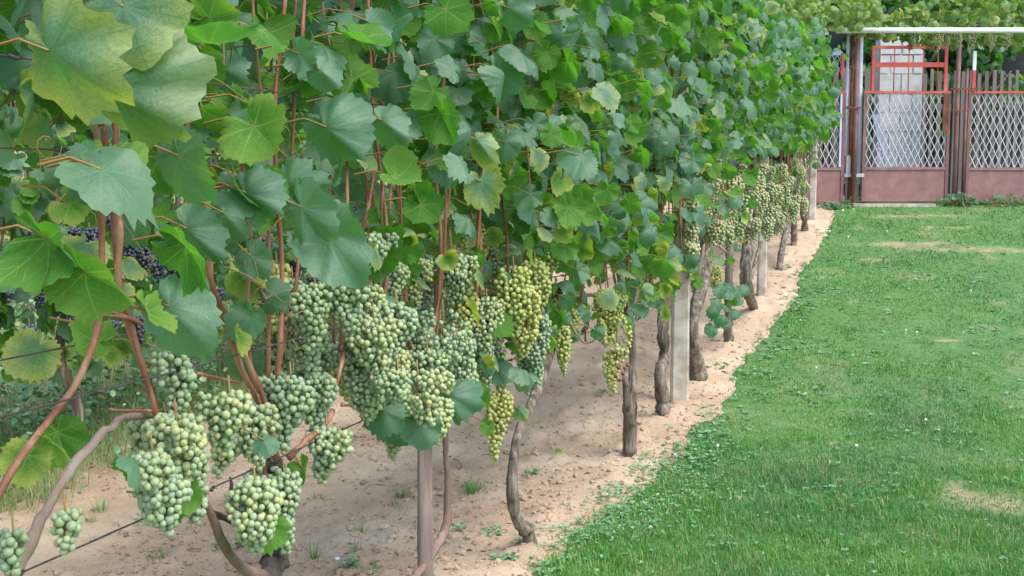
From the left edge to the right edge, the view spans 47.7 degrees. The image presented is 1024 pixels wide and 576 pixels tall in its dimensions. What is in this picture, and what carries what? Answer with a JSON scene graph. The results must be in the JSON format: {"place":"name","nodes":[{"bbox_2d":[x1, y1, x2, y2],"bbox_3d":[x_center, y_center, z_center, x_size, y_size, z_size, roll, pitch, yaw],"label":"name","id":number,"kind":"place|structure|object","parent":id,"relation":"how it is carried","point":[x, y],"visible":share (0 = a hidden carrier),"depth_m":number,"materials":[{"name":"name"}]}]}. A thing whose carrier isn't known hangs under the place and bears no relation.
{"place":"outdoors","nodes":[
{"label":"outdoors","id":0,"kind":"place"},
{"bbox_2d":[14,151,233,176],"label":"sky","id":1,"kind":"structure","parent":0,"point":[15,152],"materials":[{"name":"white"}]},
{"bbox_2d":[0,52,631,147],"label":"trellis wire","id":2,"kind":"object","parent":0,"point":[14,57],"visible":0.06,"depth_m":2.16,"materials":[{"name":"grey metal"}]},
{"bbox_2d":[0,146,681,177],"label":"trellis wire","id":3,"kind":"object","parent":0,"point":[58,149],"visible":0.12,"depth_m":1.72,"materials":[{"name":"grey metal"}]},
{"bbox_2d":[201,101,540,140],"bbox_3d":[1.000,-1.109,6.511,0.026,0.768,14.280,2,6,20],"label":"trellis wire","id":4,"kind":"object","parent":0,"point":[288,110],"depth_m":2.47,"materials":[{"name":"metal"}]},
{"bbox_2d":[10,233,748,575],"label":"trellis wire","id":5,"kind":"object","parent":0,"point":[234,477],"visible":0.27,"depth_m":2.12,"materials":[{"name":"grey metal"}]},
{"bbox_2d":[0,159,779,360],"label":"trellis wire","id":6,"kind":"object","parent":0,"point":[378,283],"visible":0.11,"depth_m":1.85,"materials":[{"name":"grey metal"}]},
{"bbox_2d":[0,177,935,575],"bbox_3d":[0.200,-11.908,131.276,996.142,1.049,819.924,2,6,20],"label":"soil","id":7,"kind":"structure","parent":0,"point":[344,493],"depth_m":5.01,"materials":[{"name":"brown soil"}]},
{"bbox_2d":[0,122,56,352],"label":"grape vine","id":8,"kind":"object","parent":7,"relation":"on","point":[15,164],"visible":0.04,"depth_m":4.55,"materials":[{"name":"plant"}]},
{"bbox_2d":[0,134,56,358],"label":"grape vine","id":9,"kind":"object","parent":7,"relation":"on","point":[18,298],"visible":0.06,"depth_m":4.56,"materials":[{"name":"green plant"}]},
{"bbox_2d":[0,89,71,322],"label":"grape vine","id":10,"kind":"object","parent":7,"relation":"on","point":[27,169],"visible":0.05,"depth_m":8.36,"materials":[{"name":"plant"}]},
{"bbox_2d":[0,90,130,153],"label":"garden tree","id":11,"kind":"object","parent":7,"relation":"on","point":[4,110],"visible":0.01,"depth_m":20.52,"materials":[{"name":"green plant"}]},
{"bbox_2d":[82,513,97,522],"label":"grass tuft","id":12,"kind":"object","parent":7,"relation":"on","point":[90,520],"visible":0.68,"depth_m":4.33,"materials":[{"name":"green plant"}]},
{"bbox_2d":[87,496,108,512],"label":"grass tuft","id":13,"kind":"object","parent":7,"relation":"on","point":[98,507],"visible":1,"depth_m":4.49,"materials":[{"name":"green plant"}]},
{"bbox_2d":[67,125,155,231],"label":"grape vine","id":14,"kind":"object","parent":7,"relation":"on","point":[120,139],"depth_m":9.30,"materials":[{"name":"plant"}]},
{"bbox_2d":[133,513,146,525],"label":"weed plant","id":15,"kind":"object","parent":7,"relation":"on","point":[135,519],"visible":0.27,"depth_m":4.25,"materials":[{"name":"green plant"}]},
{"bbox_2d":[0,0,289,575],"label":"grape vine","id":16,"kind":"object","parent":7,"relation":"on","point":[144,72],"visible":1,"depth_m":1.65,"materials":[{"name":"plant"}]},
{"bbox_2d":[0,87,303,421],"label":"grape vine","id":17,"kind":"object","parent":7,"relation":"on","point":[12,205],"visible":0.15,"depth_m":4.98,"materials":[{"name":"green plant"}]},
{"bbox_2d":[143,542,176,560],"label":"grass tuft","id":18,"kind":"object","parent":7,"relation":"on","point":[161,552],"visible":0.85,"depth_m":3.87,"materials":[{"name":"green plant"}]},
{"bbox_2d":[118,99,217,205],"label":"grape vine","id":19,"kind":"object","parent":7,"relation":"on","point":[123,134],"depth_m":10.15,"materials":[{"name":"plant"}]},
{"bbox_2d":[105,12,274,412],"bbox_3d":[-1.697,-0.383,5.902,0.705,2.272,1.070,2,6,20],"label":"grape vine","id":20,"kind":"object","parent":7,"relation":"on","point":[226,177],"visible":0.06,"depth_m":5.99,"materials":[{"name":"plant"}]},
{"bbox_2d":[209,536,240,550],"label":"weed plant","id":21,"kind":"object","parent":7,"relation":"on","point":[215,542],"visible":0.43,"depth_m":4.00,"materials":[{"name":"green plant"}]},
{"bbox_2d":[0,194,464,516],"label":"weeds","id":22,"kind":"object","parent":7,"relation":"on","point":[51,478],"visible":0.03,"depth_m":6.00,"materials":[{"name":"green plant"}]},
{"bbox_2d":[0,0,474,575],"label":"grape vine","id":23,"kind":"object","parent":7,"relation":"on","point":[338,252],"visible":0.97,"depth_m":2.28,"materials":[{"name":"green plant"}]},
{"bbox_2d":[211,55,265,257],"bbox_3d":[-2.602,-1.315,10.941,0.811,2.213,1.075,2,6,20],"label":"grape vine","id":24,"kind":"object","parent":7,"relation":"on","point":[236,168],"visible":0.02,"depth_m":10.82,"materials":[{"name":"plant"}]},
{"bbox_2d":[207,53,332,311],"bbox_3d":[-1.376,-0.436,6.743,0.854,2.105,1.090,2,6,20],"label":"grape vine","id":25,"kind":"object","parent":7,"relation":"on","point":[231,248],"visible":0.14,"depth_m":6.59,"materials":[{"name":"plant"}]},
{"bbox_2d":[211,0,343,153],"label":"garden tree","id":26,"kind":"object","parent":7,"relation":"on","point":[337,7],"visible":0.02,"depth_m":20.13,"materials":[{"name":"green plant"}]},
{"bbox_2d":[253,51,309,164],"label":"grape vine","id":27,"kind":"object","parent":7,"relation":"on","point":[303,127],"visible":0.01,"depth_m":11.79,"materials":[{"name":"plant"}]},
{"bbox_2d":[306,537,329,559],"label":"grass tuft","id":28,"kind":"object","parent":7,"relation":"on","point":[314,554],"visible":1,"depth_m":3.88,"materials":[{"name":"green plant"}]},
{"bbox_2d":[268,22,405,282],"bbox_3d":[-1.049,-0.606,7.580,0.705,2.166,1.070,2,6,20],"label":"grape vine","id":29,"kind":"object","parent":7,"relation":"on","point":[386,188],"visible":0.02,"depth_m":7.58,"materials":[{"name":"plant"}]},
{"bbox_2d":[338,556,359,566],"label":"weed plant","id":30,"kind":"object","parent":7,"relation":"on","point":[351,560],"visible":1,"depth_m":3.72,"materials":[{"name":"green plant"}]},
{"bbox_2d":[342,543,361,552],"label":"grass tuft","id":31,"kind":"object","parent":7,"relation":"on","point":[352,548],"visible":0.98,"depth_m":3.93,"materials":[{"name":"green plant"}]},
{"bbox_2d":[354,522,372,533],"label":"grass tuft","id":32,"kind":"object","parent":7,"relation":"on","point":[361,528],"visible":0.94,"depth_m":4.18,"materials":[{"name":"green plant"}]},
{"bbox_2d":[360,479,368,484],"bbox_3d":[-0.625,0.822,4.889,0.033,0.029,0.040,2,6,20],"label":"stone","id":33,"kind":"object","parent":7,"relation":"on","point":[363,481],"visible":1,"depth_m":4.88,"materials":[{"name":"grey stone"}]},
{"bbox_2d":[360,561,385,575],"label":"grass tuft","id":34,"kind":"object","parent":7,"relation":"on","point":[373,567],"visible":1,"depth_m":3.69,"materials":[{"name":"green plant"}]},
{"bbox_2d":[369,456,377,461],"bbox_3d":[-0.631,0.778,5.259,0.042,0.030,0.039,2,6,20],"label":"soil lump","id":35,"kind":"object","parent":7,"relation":"on","point":[374,458],"visible":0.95,"depth_m":5.25,"materials":[{"name":"brown soil"}]},
{"bbox_2d":[330,0,421,185],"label":"garden tree","id":36,"kind":"object","parent":7,"relation":"on","point":[359,8],"depth_m":23.20,"materials":[{"name":"green plant"}]},
{"bbox_2d":[50,245,722,575],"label":"leaf litter","id":37,"kind":"object","parent":7,"relation":"on","point":[489,543],"visible":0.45,"depth_m":4.46,"materials":[{"name":"plant"}]},
{"bbox_2d":[382,496,398,506],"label":"grass tuft","id":38,"kind":"object","parent":7,"relation":"on","point":[397,502],"visible":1,"depth_m":4.54,"materials":[{"name":"green plant"}]},
{"bbox_2d":[391,485,414,498],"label":"grass tuft","id":39,"kind":"object","parent":7,"relation":"on","point":[402,494],"visible":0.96,"depth_m":4.67,"materials":[{"name":"green plant"}]},
{"bbox_2d":[370,64,437,256],"bbox_3d":[-0.750,-0.745,8.418,0.854,2.171,1.090,2,6,20],"label":"grape vine","id":40,"kind":"object","parent":7,"relation":"on","point":[410,187],"visible":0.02,"depth_m":8.26,"materials":[{"name":"plant"}]},
{"bbox_2d":[417,447,433,575],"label":"wooden stake","id":41,"kind":"object","parent":7,"relation":"on","point":[425,552],"visible":0.66,"depth_m":3.11,"materials":[{"name":"grey wood"}]},
{"bbox_2d":[247,0,620,575],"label":"grape vine","id":42,"kind":"object","parent":7,"relation":"on","point":[450,379],"visible":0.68,"depth_m":2.97,"materials":[{"name":"green plant"}]},
{"bbox_2d":[425,212,483,253],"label":"grape vine","id":43,"kind":"object","parent":7,"relation":"on","point":[474,216],"depth_m":9.24,"materials":[{"name":"plant"}]},
{"bbox_2d":[451,522,468,530],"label":"weed plant","id":44,"kind":"object","parent":7,"relation":"on","point":[458,525],"visible":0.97,"depth_m":4.15,"materials":[{"name":"green plant"}]},
{"bbox_2d":[460,473,491,494],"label":"grass tuft","id":45,"kind":"object","parent":7,"relation":"on","point":[471,489],"visible":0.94,"depth_m":4.71,"materials":[{"name":"green plant"}]},
{"bbox_2d":[480,525,504,536],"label":"weed plant","id":46,"kind":"object","parent":7,"relation":"on","point":[490,530],"visible":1,"depth_m":4.14,"materials":[{"name":"green plant"}]},
{"bbox_2d":[490,551,518,560],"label":"weed plant","id":47,"kind":"object","parent":7,"relation":"on","point":[503,557],"visible":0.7,"depth_m":3.79,"materials":[{"name":"green plant"}]},
{"bbox_2d":[524,467,541,474],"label":"weed plant","id":48,"kind":"object","parent":7,"relation":"on","point":[534,471],"visible":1,"depth_m":5.01,"materials":[{"name":"green plant"}]},
{"bbox_2d":[406,0,675,543],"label":"grape vine","id":49,"kind":"object","parent":7,"relation":"on","point":[565,65],"visible":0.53,"depth_m":3.70,"materials":[{"name":"green plant"}]},
{"bbox_2d":[0,141,819,417],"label":"trellis wire","id":50,"kind":"object","parent":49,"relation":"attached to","point":[103,391],"visible":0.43,"depth_m":1.92,"materials":[{"name":"grey metal"}]},
{"bbox_2d":[553,448,564,453],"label":"fallen leaf","id":51,"kind":"object","parent":7,"relation":"on","point":[559,451],"visible":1,"depth_m":5.34,"materials":[{"name":"green plant"}]},
{"bbox_2d":[563,0,720,457],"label":"grape vine","id":52,"kind":"object","parent":7,"relation":"on","point":[662,28],"visible":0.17,"depth_m":4.83,"materials":[{"name":"green plant"}]},
{"bbox_2d":[670,60,692,401],"bbox_3d":[0.922,-0.210,6.296,0.100,2.170,0.099,0,6,5],"label":"concrete post","id":53,"kind":"object","parent":7,"relation":"on","point":[679,367],"visible":0.28,"depth_m":6.30,"materials":[{"name":"grey concrete"}]},
{"bbox_2d":[601,0,770,415],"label":"grape vine","id":54,"kind":"object","parent":7,"relation":"on","point":[713,149],"visible":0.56,"depth_m":5.86,"materials":[{"name":"green plant"}]},
{"bbox_2d":[664,0,803,380],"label":"grape vine","id":55,"kind":"object","parent":7,"relation":"on","point":[728,94],"visible":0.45,"depth_m":6.68,"materials":[{"name":"green plant"}]},
{"bbox_2d":[704,0,804,341],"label":"grape vine","id":56,"kind":"object","parent":7,"relation":"on","point":[726,291],"visible":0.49,"depth_m":7.71,"materials":[{"name":"green plant"}]},
{"bbox_2d":[757,131,768,296],"bbox_3d":[2.039,-0.734,9.381,0.076,2.150,0.077,1,6,8],"label":"concrete post","id":57,"kind":"object","parent":7,"relation":"on","point":[762,274],"visible":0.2,"depth_m":9.40,"materials":[{"name":"grey concrete"}]},
{"bbox_2d":[739,0,824,309],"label":"grape vine","id":58,"kind":"object","parent":7,"relation":"on","point":[792,74],"visible":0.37,"depth_m":8.72,"materials":[{"name":"green plant"}]},
{"bbox_2d":[755,17,832,270],"bbox_3d":[2.428,-1.250,10.529,0.910,2.408,2.222,2,6,20],"label":"grape vine","id":59,"kind":"object","parent":7,"relation":"on","point":[790,201],"visible":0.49,"depth_m":10.32,"materials":[{"name":"green plant"}]},
{"bbox_2d":[808,139,816,219],"bbox_3d":[3.464,-1.568,13.305,0.086,2.100,0.087,1,6,8],"label":"concrete post","id":60,"kind":"object","parent":7,"relation":"on","point":[812,194],"visible":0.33,"depth_m":13.31,"materials":[{"name":"grey concrete"}]},
{"bbox_2d":[786,31,839,245],"bbox_3d":[2.869,-1.506,11.722,0.851,2.222,1.600,2,6,20],"label":"grape vine","id":61,"kind":"object","parent":7,"relation":"on","point":[824,136],"visible":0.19,"depth_m":11.29,"materials":[{"name":"green plant"}]},
{"bbox_2d":[796,17,848,230],"bbox_3d":[3.196,-1.740,12.611,0.863,2.326,1.530,2,6,20],"label":"grape vine","id":62,"kind":"object","parent":7,"relation":"on","point":[832,91],"visible":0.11,"depth_m":12.33,"materials":[{"name":"green plant"}]},
{"bbox_2d":[794,68,870,199],"bbox_3d":[4.262,-1.993,15.430,0.980,1.878,0.027,0,6,0],"label":"paling fence","id":63,"kind":"object","parent":7,"relation":"on","point":[866,86],"visible":0.11,"depth_m":15.42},
{"bbox_2d":[816,202,853,209],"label":"leafy weed","id":64,"kind":"object","parent":7,"relation":"on","point":[833,205],"visible":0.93,"depth_m":14.25,"materials":[{"name":"green plant"}]},
{"bbox_2d":[822,3,875,166],"bbox_3d":[4.716,-2.752,17.079,1.709,3.039,1.680,2,6,20],"label":"garden tree","id":65,"kind":"object","parent":7,"relation":"on","point":[865,49],"visible":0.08,"depth_m":16.64,"materials":[{"name":"green plant"}]},
{"bbox_2d":[712,0,1023,196],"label":"shed","id":66,"kind":"structure","parent":7,"relation":"on","point":[1008,65],"depth_m":17.71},
{"bbox_2d":[739,64,859,196],"bbox_3d":[4.420,-2.398,17.772,1.850,2.150,0.140,0,6,0],"label":"fence","id":67,"kind":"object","parent":66,"relation":"in","point":[774,158],"depth_m":17.74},
{"bbox_2d":[921,0,1023,166],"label":"garden tree","id":68,"kind":"object","parent":7,"relation":"on","point":[997,56],"visible":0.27,"depth_m":16.76,"materials":[{"name":"green plant"}]},
{"bbox_2d":[520,197,1023,575],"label":"lawn","id":69,"kind":"structure","parent":0,"point":[926,244],"depth_m":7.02,"materials":[{"name":"green plant"}]},
{"bbox_2d":[497,211,1023,575],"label":"clover","id":70,"kind":"object","parent":69,"relation":"on","point":[705,431],"visible":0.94,"depth_m":5.07,"materials":[{"name":"green plant"}]},
{"bbox_2d":[847,36,854,198],"bbox_3d":[4.264,-2.133,14.562,0.046,2.033,0.046,2,6,20],"label":"metal post","id":71,"kind":"object","parent":69,"relation":"on","point":[851,110],"visible":0.99,"depth_m":14.54,"materials":[{"name":"metal"}]},
{"bbox_2d":[799,91,845,201],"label":"metal gate","id":72,"kind":"structure","parent":71,"relation":"attached to","point":[830,183],"depth_m":14.52,"materials":[{"name":"red metal"}]},
{"bbox_2d":[844,35,849,183],"bbox_3d":[4.210,-2.240,14.572,0.046,1.854,0.046,2,6,20],"label":"pipe","id":73,"kind":"object","parent":71,"relation":"attached to","point":[847,77],"visible":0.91,"depth_m":14.53,"materials":[{"name":"grey metal"}]},
{"bbox_2d":[872,114,890,166],"bbox_3d":[4.802,-1.848,14.997,0.307,0.810,0.041,0,6,0],"label":"plank","id":74,"kind":"object","parent":69,"relation":"on","point":[878,133],"visible":0.5,"depth_m":14.97,"materials":[{"name":"blue paint"}]},
{"bbox_2d":[830,0,944,138],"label":"garden tree","id":75,"kind":"object","parent":69,"relation":"on","point":[889,8],"visible":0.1,"depth_m":16.73,"materials":[{"name":"green plant"}]},
{"bbox_2d":[849,203,935,206],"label":"threshold slab","id":76,"kind":"structure","parent":69,"relation":"on","point":[893,204],"depth_m":14.41,"materials":[{"name":"concrete"}]},
{"bbox_2d":[851,34,859,202],"bbox_3d":[4.281,-2.104,14.414,0.066,2.078,0.066,2,6,20],"label":"metal post","id":77,"kind":"object","parent":76,"relation":"on","point":[855,119],"visible":1,"depth_m":14.39,"materials":[{"name":"metal"}]},
{"bbox_2d":[826,53,844,74],"bbox_3d":[3.871,-2.784,14.405,0.522,0.268,0.042,0,6,0],"label":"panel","id":78,"kind":"object","parent":77,"relation":"attached to","point":[842,61],"visible":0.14,"depth_m":14.39,"materials":[{"name":"metal"}]},
{"bbox_2d":[844,155,863,176],"bbox_3d":[4.294,-1.535,14.550,0.248,0.280,0.100,0,6,0],"label":"metal bracket","id":79,"kind":"object","parent":77,"relation":"attached to","point":[847,166],"visible":1,"depth_m":14.51,"materials":[{"name":"grey metal"}]},
{"bbox_2d":[846,106,862,108],"bbox_3d":[4.248,-2.236,14.358,0.215,0.041,0.026,0,6,1],"label":"bracket","id":80,"kind":"object","parent":77,"relation":"attached to","point":[847,107],"visible":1,"depth_m":14.35,"materials":[{"name":"metal"}]},
{"bbox_2d":[857,37,862,183],"bbox_3d":[4.362,-2.237,14.511,0.072,1.859,0.056,0,6,5],"label":"downpipe","id":81,"kind":"object","parent":77,"relation":"attached to","point":[859,140],"visible":0.69,"depth_m":14.50,"materials":[{"name":"grey metal"}]},
{"bbox_2d":[836,28,1023,32],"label":"pergola beam","id":82,"kind":"structure","parent":77,"relation":"attached to","point":[942,30],"depth_m":14.11,"materials":[{"name":"white metal"}]},
{"bbox_2d":[759,0,1023,53],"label":"climbing vine","id":83,"kind":"object","parent":82,"relation":"on","point":[842,17],"visible":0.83,"depth_m":14.29,"materials":[{"name":"green plant"}]},
{"bbox_2d":[872,26,924,166],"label":"block wall","id":84,"kind":"structure","parent":69,"relation":"on","point":[901,77],"depth_m":15.54,"materials":[{"name":"concrete"}]},
{"bbox_2d":[952,43,961,203],"bbox_3d":[5.543,-2.048,14.430,0.062,1.989,0.062,2,6,20],"label":"metal post","id":85,"kind":"object","parent":69,"relation":"on","point":[956,121],"visible":1,"depth_m":14.41,"materials":[{"name":"brown metal"}]},
{"bbox_2d":[860,46,950,201],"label":"metal gate","id":86,"kind":"structure","parent":85,"relation":"attached to","point":[904,183],"depth_m":14.50,"materials":[{"name":"red metal"}]},
{"bbox_2d":[950,109,967,111],"bbox_3d":[5.546,-2.200,14.360,0.222,0.041,0.028,0,6,1],"label":"bracket","id":87,"kind":"object","parent":85,"relation":"attached to","point":[951,110],"visible":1,"depth_m":14.36,"materials":[{"name":"metal"}]},
{"bbox_2d":[951,87,977,89],"bbox_3d":[5.606,-2.467,14.335,0.341,0.041,0.029,0,6,1],"label":"bracket","id":88,"kind":"object","parent":85,"relation":"attached to","point":[952,88],"visible":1,"depth_m":14.33,"materials":[{"name":"metal"}]},
{"bbox_2d":[939,192,977,206],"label":"leafy weed","id":89,"kind":"object","parent":69,"relation":"on","point":[963,201],"visible":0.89,"depth_m":14.42,"materials":[{"name":"green plant"}]},
{"bbox_2d":[961,68,968,198],"bbox_3d":[5.668,-1.897,14.485,0.046,1.681,0.046,2,6,20],"label":"metal post","id":90,"kind":"object","parent":69,"relation":"on","point":[965,132],"visible":0.82,"depth_m":14.46,"materials":[{"name":"brown metal"}]},
{"bbox_2d":[964,51,1023,200],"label":"metal gate","id":91,"kind":"structure","parent":90,"relation":"attached to","point":[982,183],"depth_m":14.51,"materials":[{"name":"red metal"}]},
{"bbox_2d":[920,69,1023,199],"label":"paling fence","id":92,"kind":"object","parent":69,"relation":"on","point":[986,85],"visible":0.48,"depth_m":15.35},
{"bbox_2d":[984,192,1023,206],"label":"leafy weed","id":93,"kind":"object","parent":69,"relation":"on","point":[1002,197],"visible":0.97,"depth_m":14.42,"materials":[{"name":"green plant"}]},
{"bbox_2d":[822,32,842,55],"bbox_3d":[4.087,-3.216,15.231,0.535,0.309,0.080,0,6,0],"label":"window","id":94,"kind":"structure","parent":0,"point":[836,40],"depth_m":15.24,"materials":[{"name":"black glass"}]}
]}

